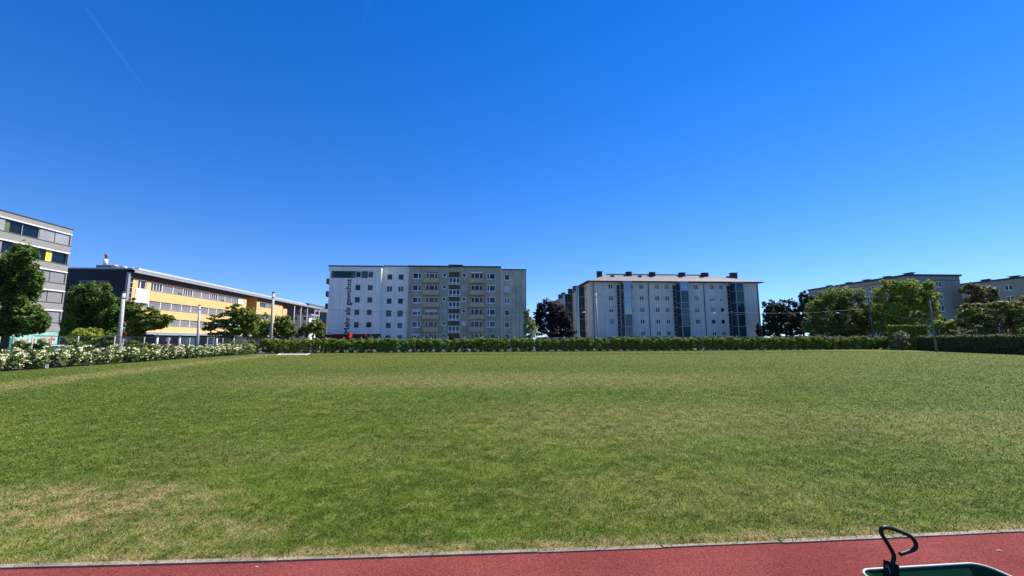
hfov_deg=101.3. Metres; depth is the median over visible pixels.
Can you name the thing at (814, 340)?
hedge shrub
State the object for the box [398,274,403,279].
window
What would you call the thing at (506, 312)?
window
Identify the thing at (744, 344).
hedge shrub
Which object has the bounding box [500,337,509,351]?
hedge shrub
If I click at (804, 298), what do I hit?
pine tree
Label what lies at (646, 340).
hedge shrub
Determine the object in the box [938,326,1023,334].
fence
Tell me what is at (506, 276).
window
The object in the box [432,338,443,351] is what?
hedge shrub
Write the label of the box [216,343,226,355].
flowering shrub
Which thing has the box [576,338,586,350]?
hedge shrub
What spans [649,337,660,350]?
hedge shrub
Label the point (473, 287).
balcony door
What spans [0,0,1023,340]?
sky
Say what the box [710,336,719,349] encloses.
hedge shrub
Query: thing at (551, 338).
boundary wall
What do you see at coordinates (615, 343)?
hedge shrub
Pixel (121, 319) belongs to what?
street pole
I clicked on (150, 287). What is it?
school building
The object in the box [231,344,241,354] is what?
flowering shrub
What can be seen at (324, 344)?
hedge shrub
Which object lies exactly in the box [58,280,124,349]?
street tree
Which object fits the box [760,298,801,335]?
pine tree
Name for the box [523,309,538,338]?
pale tree
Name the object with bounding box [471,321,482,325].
balcony door
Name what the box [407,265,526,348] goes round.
apartment block
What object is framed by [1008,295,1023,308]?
street tree
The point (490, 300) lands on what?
window
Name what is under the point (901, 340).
flowering shrub
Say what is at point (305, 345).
hedge shrub
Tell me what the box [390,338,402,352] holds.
hedge shrub
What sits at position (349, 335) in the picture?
entrance canopy
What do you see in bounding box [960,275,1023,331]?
apartment block
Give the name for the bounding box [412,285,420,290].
window
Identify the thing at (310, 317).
white building
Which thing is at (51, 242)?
hostel building
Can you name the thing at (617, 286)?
stair window
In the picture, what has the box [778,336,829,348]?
boundary wall
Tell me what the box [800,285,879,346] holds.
street tree
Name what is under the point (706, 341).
hedge shrub
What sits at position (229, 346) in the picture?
flowering shrub
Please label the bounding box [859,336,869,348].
hedge shrub
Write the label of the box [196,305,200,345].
street pole
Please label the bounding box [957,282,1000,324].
street tree
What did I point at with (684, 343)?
hedge shrub
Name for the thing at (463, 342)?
hedge shrub
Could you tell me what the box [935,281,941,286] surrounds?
window
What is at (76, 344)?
green bush
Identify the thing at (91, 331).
round shrub
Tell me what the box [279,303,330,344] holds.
hall building
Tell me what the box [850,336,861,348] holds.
hedge shrub
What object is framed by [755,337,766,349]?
hedge shrub
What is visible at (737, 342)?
hedge shrub
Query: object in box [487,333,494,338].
window
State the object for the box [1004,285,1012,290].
window
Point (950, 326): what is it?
garden shrub
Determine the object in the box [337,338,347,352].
hedge shrub
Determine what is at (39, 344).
green bush
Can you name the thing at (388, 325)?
window
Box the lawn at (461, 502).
[0,350,1023,565]
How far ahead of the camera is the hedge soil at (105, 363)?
31.85 m
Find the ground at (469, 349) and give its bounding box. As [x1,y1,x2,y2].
[1,341,1017,368]
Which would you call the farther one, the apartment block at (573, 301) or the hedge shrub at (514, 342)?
the apartment block at (573, 301)
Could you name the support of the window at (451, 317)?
in the apartment block at (464, 301)
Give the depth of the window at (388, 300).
96.55 m
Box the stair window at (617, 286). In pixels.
[616,285,621,335]
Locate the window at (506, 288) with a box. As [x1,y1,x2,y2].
[504,286,509,291]
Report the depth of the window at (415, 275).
97.19 m
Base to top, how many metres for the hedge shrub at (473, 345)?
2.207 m
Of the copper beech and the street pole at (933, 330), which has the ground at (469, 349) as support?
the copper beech
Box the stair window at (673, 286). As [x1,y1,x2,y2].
[672,285,677,335]
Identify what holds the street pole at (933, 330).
on the lawn at (461, 502)
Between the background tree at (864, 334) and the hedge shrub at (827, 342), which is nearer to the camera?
the hedge shrub at (827, 342)
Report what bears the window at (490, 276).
in the apartment block at (464, 301)
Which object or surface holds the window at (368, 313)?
in the apartment building at (360, 292)
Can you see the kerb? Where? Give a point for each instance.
(346, 557)
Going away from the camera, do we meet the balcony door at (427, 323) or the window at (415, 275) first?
the balcony door at (427, 323)
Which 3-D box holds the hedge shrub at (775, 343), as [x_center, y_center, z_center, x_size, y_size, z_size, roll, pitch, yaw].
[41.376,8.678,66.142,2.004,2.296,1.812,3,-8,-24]
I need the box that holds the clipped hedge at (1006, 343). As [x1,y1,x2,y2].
[914,333,1023,354]
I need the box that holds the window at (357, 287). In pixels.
[354,285,360,290]
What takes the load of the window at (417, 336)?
in the apartment block at (464, 301)
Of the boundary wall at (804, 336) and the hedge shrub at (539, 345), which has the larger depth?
the boundary wall at (804, 336)
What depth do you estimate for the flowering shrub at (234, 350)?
52.21 m
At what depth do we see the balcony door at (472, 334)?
96.59 m
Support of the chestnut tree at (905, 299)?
on the ground at (469, 349)
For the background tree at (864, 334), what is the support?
on the ground at (469, 349)
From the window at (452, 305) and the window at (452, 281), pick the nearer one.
the window at (452, 305)
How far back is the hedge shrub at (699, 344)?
64.53 m
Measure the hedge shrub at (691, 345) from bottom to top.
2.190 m
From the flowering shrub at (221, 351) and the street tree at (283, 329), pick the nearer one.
the flowering shrub at (221, 351)
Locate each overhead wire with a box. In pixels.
[283,306,595,312]
[600,295,864,312]
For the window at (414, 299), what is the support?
in the apartment block at (464, 301)
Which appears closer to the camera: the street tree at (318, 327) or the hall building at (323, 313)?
the street tree at (318, 327)
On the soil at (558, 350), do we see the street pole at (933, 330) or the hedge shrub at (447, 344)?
the hedge shrub at (447, 344)
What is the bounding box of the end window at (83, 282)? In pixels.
[78,281,108,284]
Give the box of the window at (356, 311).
[353,309,359,315]
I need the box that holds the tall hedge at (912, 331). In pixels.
[887,324,927,349]
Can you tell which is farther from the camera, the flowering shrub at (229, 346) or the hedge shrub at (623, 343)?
the hedge shrub at (623, 343)
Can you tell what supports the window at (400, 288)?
in the apartment building at (360, 292)
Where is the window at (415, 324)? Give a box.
[411,321,420,327]
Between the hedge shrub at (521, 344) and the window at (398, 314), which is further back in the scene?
the window at (398, 314)
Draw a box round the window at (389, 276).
[387,274,392,279]
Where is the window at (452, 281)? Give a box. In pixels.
[449,278,459,284]
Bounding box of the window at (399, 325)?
[397,323,402,328]
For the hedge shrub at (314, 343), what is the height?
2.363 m
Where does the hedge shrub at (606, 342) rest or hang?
on the soil at (558, 350)
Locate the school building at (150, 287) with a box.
[57,254,322,351]
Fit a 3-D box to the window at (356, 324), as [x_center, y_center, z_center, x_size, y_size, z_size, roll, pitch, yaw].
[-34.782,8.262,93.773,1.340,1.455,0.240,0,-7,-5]
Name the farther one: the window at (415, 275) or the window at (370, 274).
the window at (415, 275)
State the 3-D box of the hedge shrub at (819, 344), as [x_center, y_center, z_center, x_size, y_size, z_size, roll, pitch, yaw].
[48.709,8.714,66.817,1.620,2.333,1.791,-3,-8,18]
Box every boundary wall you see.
[537,337,591,349]
[607,337,688,349]
[708,337,759,348]
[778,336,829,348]
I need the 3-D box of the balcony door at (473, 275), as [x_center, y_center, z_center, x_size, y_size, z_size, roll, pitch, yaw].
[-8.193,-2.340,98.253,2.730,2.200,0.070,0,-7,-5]
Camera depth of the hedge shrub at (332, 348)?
60.07 m
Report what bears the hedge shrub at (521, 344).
on the soil at (558, 350)
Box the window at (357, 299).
[354,297,359,302]
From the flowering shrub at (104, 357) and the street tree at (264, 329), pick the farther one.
the street tree at (264, 329)
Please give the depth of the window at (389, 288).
96.90 m
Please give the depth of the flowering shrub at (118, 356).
33.10 m
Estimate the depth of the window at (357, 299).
94.56 m
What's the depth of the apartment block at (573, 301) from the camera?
116.78 m
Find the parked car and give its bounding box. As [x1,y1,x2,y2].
[32,345,65,351]
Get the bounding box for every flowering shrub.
[0,347,27,370]
[0,353,9,368]
[19,348,51,368]
[40,344,69,366]
[59,345,86,365]
[78,345,100,364]
[92,347,114,364]
[103,343,126,362]
[119,345,139,361]
[129,346,151,361]
[142,344,160,360]
[155,345,169,359]
[162,343,178,358]
[172,346,185,358]
[177,343,194,357]
[190,345,201,357]
[194,345,209,356]
[201,344,214,356]
[206,344,220,356]
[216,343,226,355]
[220,343,232,355]
[228,344,237,354]
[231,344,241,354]
[890,331,910,349]
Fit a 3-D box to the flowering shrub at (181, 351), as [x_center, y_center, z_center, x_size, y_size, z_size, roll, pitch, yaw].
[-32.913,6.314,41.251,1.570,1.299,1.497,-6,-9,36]
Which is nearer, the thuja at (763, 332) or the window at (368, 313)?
the thuja at (763, 332)
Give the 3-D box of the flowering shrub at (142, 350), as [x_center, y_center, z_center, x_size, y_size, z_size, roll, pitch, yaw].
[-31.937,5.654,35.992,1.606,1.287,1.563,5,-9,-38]
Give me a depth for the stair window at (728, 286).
101.90 m
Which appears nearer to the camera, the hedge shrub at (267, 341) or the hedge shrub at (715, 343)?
the hedge shrub at (267, 341)
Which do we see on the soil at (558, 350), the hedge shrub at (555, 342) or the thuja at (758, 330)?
the hedge shrub at (555, 342)
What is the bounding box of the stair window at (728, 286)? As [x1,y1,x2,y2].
[726,285,732,335]
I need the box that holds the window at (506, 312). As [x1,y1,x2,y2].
[504,310,509,315]
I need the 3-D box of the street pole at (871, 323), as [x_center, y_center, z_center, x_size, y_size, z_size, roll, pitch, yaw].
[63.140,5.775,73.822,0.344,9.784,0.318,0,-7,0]
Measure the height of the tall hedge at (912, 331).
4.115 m
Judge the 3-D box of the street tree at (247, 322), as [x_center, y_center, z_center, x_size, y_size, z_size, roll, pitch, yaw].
[-38.722,5.583,57.764,8.002,7.046,4.240,0,-7,0]
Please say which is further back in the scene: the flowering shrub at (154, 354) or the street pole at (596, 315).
the street pole at (596, 315)
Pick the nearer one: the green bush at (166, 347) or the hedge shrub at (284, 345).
the green bush at (166, 347)
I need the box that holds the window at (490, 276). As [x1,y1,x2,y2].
[487,273,495,279]
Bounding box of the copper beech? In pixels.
[532,297,577,336]
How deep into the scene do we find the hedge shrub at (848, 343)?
66.65 m
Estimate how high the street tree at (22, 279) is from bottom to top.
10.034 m
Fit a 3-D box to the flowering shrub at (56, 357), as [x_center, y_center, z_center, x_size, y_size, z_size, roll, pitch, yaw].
[-30.385,4.492,27.868,1.438,1.541,1.478,2,-7,-15]
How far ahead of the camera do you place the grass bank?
55.81 m
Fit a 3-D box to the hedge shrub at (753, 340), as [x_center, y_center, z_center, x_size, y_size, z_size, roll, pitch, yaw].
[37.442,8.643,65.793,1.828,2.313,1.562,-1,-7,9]
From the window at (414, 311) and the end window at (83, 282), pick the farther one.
the window at (414, 311)
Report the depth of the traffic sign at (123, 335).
40.19 m
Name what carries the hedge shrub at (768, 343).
on the soil at (558, 350)
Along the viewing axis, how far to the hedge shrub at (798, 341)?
66.04 m
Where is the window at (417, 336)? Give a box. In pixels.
[411,334,419,339]
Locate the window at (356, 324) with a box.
[353,322,358,327]
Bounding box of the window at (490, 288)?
[487,285,495,291]
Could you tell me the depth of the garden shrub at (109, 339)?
42.34 m
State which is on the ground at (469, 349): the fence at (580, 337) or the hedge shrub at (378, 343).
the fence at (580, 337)
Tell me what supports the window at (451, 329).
in the apartment block at (464, 301)
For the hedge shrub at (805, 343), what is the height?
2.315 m
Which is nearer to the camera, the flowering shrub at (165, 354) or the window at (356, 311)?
the flowering shrub at (165, 354)
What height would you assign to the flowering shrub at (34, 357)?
1.305 m
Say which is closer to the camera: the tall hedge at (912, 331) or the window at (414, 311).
the tall hedge at (912, 331)
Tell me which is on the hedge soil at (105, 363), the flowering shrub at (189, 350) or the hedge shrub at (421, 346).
the flowering shrub at (189, 350)
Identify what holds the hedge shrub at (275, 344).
on the soil at (558, 350)
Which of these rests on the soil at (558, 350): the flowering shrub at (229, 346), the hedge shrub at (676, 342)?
the hedge shrub at (676, 342)
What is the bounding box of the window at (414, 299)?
[412,297,420,302]
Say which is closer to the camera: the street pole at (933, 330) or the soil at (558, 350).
the street pole at (933, 330)
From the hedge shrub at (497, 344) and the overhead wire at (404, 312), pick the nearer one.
the hedge shrub at (497, 344)
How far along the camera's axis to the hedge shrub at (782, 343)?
65.73 m
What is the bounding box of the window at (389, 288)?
[387,286,391,291]
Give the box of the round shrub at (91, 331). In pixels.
[67,327,103,345]
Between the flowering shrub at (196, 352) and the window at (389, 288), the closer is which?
the flowering shrub at (196, 352)
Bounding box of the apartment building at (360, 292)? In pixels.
[325,265,408,348]
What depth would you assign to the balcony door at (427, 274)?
97.51 m
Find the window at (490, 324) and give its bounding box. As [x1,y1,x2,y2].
[486,321,495,327]
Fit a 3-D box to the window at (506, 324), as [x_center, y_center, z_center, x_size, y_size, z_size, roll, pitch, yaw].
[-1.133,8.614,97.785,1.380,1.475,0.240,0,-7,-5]
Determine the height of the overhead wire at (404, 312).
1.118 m
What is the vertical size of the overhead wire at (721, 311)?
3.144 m
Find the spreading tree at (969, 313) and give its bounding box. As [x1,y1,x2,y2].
[953,300,1023,336]
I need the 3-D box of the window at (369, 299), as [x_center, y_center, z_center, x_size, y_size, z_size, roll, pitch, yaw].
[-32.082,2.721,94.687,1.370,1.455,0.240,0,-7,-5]
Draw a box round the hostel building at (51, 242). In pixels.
[0,209,73,353]
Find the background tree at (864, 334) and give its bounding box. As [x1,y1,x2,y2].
[799,305,887,336]
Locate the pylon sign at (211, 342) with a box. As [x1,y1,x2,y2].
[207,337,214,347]
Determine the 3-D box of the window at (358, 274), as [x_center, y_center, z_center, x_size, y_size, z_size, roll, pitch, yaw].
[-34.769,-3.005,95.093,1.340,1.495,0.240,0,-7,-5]
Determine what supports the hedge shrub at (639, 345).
on the soil at (558, 350)
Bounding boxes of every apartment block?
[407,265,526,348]
[554,286,585,336]
[574,271,763,347]
[807,272,964,337]
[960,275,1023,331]
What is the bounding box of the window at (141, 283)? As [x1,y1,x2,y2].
[138,280,145,288]
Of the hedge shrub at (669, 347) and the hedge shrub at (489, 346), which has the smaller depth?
the hedge shrub at (489, 346)
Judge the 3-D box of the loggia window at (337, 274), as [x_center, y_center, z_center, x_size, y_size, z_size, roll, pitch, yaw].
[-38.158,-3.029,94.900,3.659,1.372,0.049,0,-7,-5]
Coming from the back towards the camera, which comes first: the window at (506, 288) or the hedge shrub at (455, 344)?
the window at (506, 288)
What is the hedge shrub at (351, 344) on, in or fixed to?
on the soil at (558, 350)
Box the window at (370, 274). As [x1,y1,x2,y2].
[368,272,373,277]
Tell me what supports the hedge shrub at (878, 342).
on the soil at (558, 350)
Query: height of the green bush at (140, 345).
1.914 m
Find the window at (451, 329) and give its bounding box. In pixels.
[448,326,458,332]
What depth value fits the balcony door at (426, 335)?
95.75 m
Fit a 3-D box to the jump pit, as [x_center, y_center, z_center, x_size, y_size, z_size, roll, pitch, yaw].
[-28.444,8.698,54.973,3.956,0.109,9.561,3,-8,-27]
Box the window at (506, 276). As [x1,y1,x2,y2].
[504,274,509,279]
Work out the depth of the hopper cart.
2.04 m
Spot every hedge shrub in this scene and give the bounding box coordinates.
[260,338,271,352]
[269,339,281,352]
[279,339,292,352]
[289,339,302,352]
[300,338,310,352]
[309,337,320,352]
[319,338,330,352]
[327,338,337,352]
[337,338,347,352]
[346,338,356,352]
[356,338,366,352]
[365,337,375,352]
[373,338,382,352]
[381,338,391,351]
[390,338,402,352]
[399,339,409,351]
[409,338,418,351]
[416,337,426,351]
[424,338,433,351]
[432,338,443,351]
[443,339,452,351]
[451,338,460,351]
[459,338,469,351]
[468,337,478,351]
[477,337,485,351]
[484,338,494,351]
[492,338,501,351]
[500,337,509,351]
[509,337,518,351]
[518,338,526,351]
[524,338,535,350]
[534,337,543,350]
[543,338,551,351]
[551,338,559,350]
[560,338,569,350]
[568,338,576,350]
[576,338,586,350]
[585,337,593,350]
[593,337,603,350]
[601,338,610,350]
[610,336,620,350]
[619,336,628,350]
[626,337,636,350]
[635,337,644,350]
[641,337,651,350]
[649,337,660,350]
[657,337,666,350]
[665,337,673,350]
[671,337,681,350]
[680,337,689,350]
[687,337,696,350]
[694,336,703,350]
[702,336,711,349]
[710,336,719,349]
[718,337,728,349]
[724,336,735,349]
[732,337,741,349]
[740,338,751,349]
[746,336,756,349]
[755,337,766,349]
[762,337,773,349]
[769,336,780,349]
[778,337,788,349]
[786,337,796,349]
[794,336,803,349]
[801,336,810,349]
[807,336,817,349]
[815,336,823,349]
[822,337,832,349]
[830,337,839,349]
[835,336,845,349]
[843,337,853,349]
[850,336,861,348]
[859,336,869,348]
[866,338,876,348]
[873,336,883,348]
[880,336,888,348]
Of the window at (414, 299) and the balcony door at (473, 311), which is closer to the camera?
the window at (414, 299)
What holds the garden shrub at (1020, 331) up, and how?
on the ground at (469, 349)
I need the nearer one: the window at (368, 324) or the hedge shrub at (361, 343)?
the hedge shrub at (361, 343)
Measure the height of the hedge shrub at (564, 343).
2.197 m
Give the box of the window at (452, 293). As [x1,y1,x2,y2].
[449,290,459,296]
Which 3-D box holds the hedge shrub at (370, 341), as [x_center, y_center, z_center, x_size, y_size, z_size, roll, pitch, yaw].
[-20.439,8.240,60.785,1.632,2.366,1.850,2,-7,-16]
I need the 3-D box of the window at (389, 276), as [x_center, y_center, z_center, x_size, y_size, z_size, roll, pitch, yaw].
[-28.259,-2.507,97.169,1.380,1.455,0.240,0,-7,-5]
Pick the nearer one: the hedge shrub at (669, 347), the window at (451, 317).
the hedge shrub at (669, 347)
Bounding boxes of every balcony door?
[425,297,437,301]
[425,309,436,313]
[425,321,436,325]
[425,334,436,338]
[426,273,437,276]
[426,285,437,289]
[471,273,482,277]
[471,285,482,289]
[471,297,482,306]
[471,309,482,313]
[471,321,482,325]
[471,333,482,341]
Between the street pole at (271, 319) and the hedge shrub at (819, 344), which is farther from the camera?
the hedge shrub at (819, 344)
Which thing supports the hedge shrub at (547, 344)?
on the soil at (558, 350)
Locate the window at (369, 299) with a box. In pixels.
[367,297,372,302]
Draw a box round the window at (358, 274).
[356,271,360,277]
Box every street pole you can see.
[116,291,125,348]
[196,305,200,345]
[269,292,274,352]
[595,292,598,338]
[867,293,873,348]
[927,299,938,351]
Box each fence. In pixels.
[30,335,236,365]
[271,335,882,352]
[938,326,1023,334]
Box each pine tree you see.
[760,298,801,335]
[783,290,821,335]
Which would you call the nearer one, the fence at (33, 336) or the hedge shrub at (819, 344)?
the fence at (33, 336)
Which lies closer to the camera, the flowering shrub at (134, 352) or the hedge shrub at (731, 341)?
the flowering shrub at (134, 352)
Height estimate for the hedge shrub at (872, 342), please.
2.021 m
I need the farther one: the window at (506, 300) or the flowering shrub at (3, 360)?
the window at (506, 300)
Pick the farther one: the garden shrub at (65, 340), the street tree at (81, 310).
the street tree at (81, 310)
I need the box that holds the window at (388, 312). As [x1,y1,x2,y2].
[385,310,391,316]
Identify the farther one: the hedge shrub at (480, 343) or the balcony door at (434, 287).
the balcony door at (434, 287)
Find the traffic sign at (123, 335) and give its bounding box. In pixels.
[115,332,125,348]
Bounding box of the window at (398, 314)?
[397,310,402,316]
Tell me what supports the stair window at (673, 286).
in the apartment block at (731, 295)
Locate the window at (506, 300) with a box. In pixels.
[504,298,509,303]
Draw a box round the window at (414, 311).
[412,309,420,314]
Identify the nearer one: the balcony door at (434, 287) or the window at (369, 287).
the window at (369, 287)
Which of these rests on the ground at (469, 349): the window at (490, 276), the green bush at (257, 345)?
the green bush at (257, 345)
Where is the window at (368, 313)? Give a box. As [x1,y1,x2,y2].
[366,309,371,315]
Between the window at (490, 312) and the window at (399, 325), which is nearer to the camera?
the window at (399, 325)
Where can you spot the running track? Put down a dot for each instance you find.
(846, 558)
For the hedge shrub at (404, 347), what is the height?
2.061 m
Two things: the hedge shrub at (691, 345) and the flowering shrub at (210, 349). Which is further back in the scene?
the hedge shrub at (691, 345)
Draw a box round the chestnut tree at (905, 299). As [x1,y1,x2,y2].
[870,278,943,333]
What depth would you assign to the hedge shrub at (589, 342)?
63.01 m
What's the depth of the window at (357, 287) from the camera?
94.89 m
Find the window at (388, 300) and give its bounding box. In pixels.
[386,298,391,303]
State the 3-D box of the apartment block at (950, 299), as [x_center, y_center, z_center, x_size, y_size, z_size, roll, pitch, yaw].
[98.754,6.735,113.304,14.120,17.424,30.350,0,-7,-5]
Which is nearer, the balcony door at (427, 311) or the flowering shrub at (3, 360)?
the flowering shrub at (3, 360)
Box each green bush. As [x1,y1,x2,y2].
[9,340,32,368]
[32,339,50,367]
[62,338,89,363]
[122,340,153,361]
[153,344,170,359]
[227,338,255,354]
[246,339,260,353]
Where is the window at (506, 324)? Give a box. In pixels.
[504,322,509,327]
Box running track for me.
[0,532,1023,575]
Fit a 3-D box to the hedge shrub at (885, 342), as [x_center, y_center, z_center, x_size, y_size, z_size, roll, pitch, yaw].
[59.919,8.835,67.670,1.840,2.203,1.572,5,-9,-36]
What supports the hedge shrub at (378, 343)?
on the soil at (558, 350)
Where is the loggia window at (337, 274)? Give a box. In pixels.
[335,272,351,277]
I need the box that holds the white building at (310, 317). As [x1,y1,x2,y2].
[293,314,319,344]
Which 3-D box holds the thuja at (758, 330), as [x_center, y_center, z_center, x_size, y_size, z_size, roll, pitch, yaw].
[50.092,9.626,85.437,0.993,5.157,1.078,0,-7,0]
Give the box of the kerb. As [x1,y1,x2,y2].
[0,528,1023,568]
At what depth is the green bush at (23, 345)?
26.70 m
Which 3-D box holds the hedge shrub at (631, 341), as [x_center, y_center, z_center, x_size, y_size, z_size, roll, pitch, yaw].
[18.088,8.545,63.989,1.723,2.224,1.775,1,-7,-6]
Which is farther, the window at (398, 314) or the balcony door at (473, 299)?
the balcony door at (473, 299)
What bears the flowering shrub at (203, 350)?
on the hedge soil at (105, 363)
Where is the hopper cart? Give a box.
[862,525,1010,575]
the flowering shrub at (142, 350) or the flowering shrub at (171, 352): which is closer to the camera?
the flowering shrub at (142, 350)
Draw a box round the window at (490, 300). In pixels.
[487,297,495,303]
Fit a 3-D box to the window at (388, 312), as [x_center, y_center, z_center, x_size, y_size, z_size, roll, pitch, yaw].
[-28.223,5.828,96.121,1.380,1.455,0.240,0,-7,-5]
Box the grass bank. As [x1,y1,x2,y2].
[314,349,886,354]
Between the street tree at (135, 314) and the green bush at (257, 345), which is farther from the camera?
the green bush at (257, 345)
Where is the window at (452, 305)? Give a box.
[448,302,459,308]
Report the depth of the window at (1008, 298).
109.30 m
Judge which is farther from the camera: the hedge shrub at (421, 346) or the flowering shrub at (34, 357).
the hedge shrub at (421, 346)
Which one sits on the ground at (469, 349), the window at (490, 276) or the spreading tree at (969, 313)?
the spreading tree at (969, 313)
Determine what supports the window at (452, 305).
in the apartment block at (464, 301)
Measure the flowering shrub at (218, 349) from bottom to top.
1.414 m
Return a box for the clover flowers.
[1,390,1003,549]
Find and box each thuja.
[755,323,760,335]
[760,322,766,335]
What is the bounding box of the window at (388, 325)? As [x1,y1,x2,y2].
[385,323,390,328]
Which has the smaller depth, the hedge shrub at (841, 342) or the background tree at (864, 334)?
the hedge shrub at (841, 342)
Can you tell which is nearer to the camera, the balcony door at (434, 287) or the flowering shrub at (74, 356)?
the flowering shrub at (74, 356)
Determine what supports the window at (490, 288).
in the apartment block at (464, 301)
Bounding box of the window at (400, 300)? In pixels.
[398,298,402,303]
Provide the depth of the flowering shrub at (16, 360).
25.02 m
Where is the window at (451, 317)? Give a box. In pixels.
[448,314,459,320]
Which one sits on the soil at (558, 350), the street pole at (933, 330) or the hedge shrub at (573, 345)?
the hedge shrub at (573, 345)
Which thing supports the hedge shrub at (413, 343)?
on the soil at (558, 350)
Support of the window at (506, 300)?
in the apartment block at (464, 301)
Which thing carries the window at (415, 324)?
in the apartment block at (464, 301)
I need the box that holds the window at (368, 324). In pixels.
[366,322,371,327]
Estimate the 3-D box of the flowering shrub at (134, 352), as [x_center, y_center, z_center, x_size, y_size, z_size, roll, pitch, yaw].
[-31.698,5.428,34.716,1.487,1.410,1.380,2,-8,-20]
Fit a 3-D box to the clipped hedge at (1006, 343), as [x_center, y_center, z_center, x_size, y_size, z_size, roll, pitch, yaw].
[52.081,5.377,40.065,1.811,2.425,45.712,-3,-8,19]
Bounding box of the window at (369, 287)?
[367,285,372,290]
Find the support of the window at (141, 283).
in the school building at (150, 287)
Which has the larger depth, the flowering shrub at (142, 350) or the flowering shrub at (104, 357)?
the flowering shrub at (142, 350)
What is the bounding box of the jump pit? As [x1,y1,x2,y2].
[276,353,310,355]
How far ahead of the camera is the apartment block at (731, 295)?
100.57 m
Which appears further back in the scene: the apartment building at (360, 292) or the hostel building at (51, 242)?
the apartment building at (360, 292)
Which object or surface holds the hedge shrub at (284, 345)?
on the soil at (558, 350)
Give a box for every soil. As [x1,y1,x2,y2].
[0,354,246,371]
[255,348,888,353]
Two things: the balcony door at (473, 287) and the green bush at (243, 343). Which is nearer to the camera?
the green bush at (243, 343)
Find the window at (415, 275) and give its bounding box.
[413,273,420,278]
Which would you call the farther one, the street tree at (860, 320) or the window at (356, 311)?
the window at (356, 311)
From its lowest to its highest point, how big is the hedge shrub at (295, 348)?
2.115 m
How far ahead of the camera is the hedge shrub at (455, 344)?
61.37 m
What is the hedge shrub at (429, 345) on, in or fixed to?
on the soil at (558, 350)
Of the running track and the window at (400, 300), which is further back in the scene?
the window at (400, 300)
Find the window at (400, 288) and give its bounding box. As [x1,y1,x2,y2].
[398,286,403,291]
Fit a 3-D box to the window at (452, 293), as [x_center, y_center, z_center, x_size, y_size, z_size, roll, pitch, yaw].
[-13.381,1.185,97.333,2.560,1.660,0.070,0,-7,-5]
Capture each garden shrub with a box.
[61,337,81,346]
[96,334,123,347]
[929,319,959,335]
[960,325,1023,334]
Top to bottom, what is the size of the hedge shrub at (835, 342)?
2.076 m
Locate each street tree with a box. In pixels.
[0,239,52,351]
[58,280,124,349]
[123,297,176,341]
[200,303,259,345]
[251,312,274,351]
[273,314,297,351]
[293,318,325,350]
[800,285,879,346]
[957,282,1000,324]
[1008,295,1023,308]
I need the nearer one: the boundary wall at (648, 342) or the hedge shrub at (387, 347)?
the hedge shrub at (387, 347)
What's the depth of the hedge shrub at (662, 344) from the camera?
64.18 m
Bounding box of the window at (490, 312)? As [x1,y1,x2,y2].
[487,309,495,315]
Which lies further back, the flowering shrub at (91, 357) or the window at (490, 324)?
the window at (490, 324)
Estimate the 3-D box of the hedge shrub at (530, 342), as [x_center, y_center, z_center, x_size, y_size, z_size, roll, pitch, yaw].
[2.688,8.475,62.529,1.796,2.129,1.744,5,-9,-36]
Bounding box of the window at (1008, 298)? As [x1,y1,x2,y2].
[1006,296,1013,300]
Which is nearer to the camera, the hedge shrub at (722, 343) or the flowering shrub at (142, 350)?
the flowering shrub at (142, 350)
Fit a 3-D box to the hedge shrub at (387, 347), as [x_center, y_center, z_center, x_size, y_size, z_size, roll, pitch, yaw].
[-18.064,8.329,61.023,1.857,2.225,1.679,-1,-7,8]
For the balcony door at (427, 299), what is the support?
in the apartment block at (464, 301)
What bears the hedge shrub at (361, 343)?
on the soil at (558, 350)
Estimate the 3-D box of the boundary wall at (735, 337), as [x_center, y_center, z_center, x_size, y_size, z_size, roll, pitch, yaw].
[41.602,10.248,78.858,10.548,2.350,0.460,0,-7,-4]
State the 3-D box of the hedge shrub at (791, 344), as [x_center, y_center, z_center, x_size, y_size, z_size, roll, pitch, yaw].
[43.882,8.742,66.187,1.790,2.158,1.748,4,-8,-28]
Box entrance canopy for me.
[315,333,368,348]
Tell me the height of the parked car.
1.480 m
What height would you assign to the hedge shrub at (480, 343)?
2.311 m
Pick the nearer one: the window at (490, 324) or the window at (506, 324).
the window at (490, 324)
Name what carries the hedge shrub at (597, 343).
on the soil at (558, 350)
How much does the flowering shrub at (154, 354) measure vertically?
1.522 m

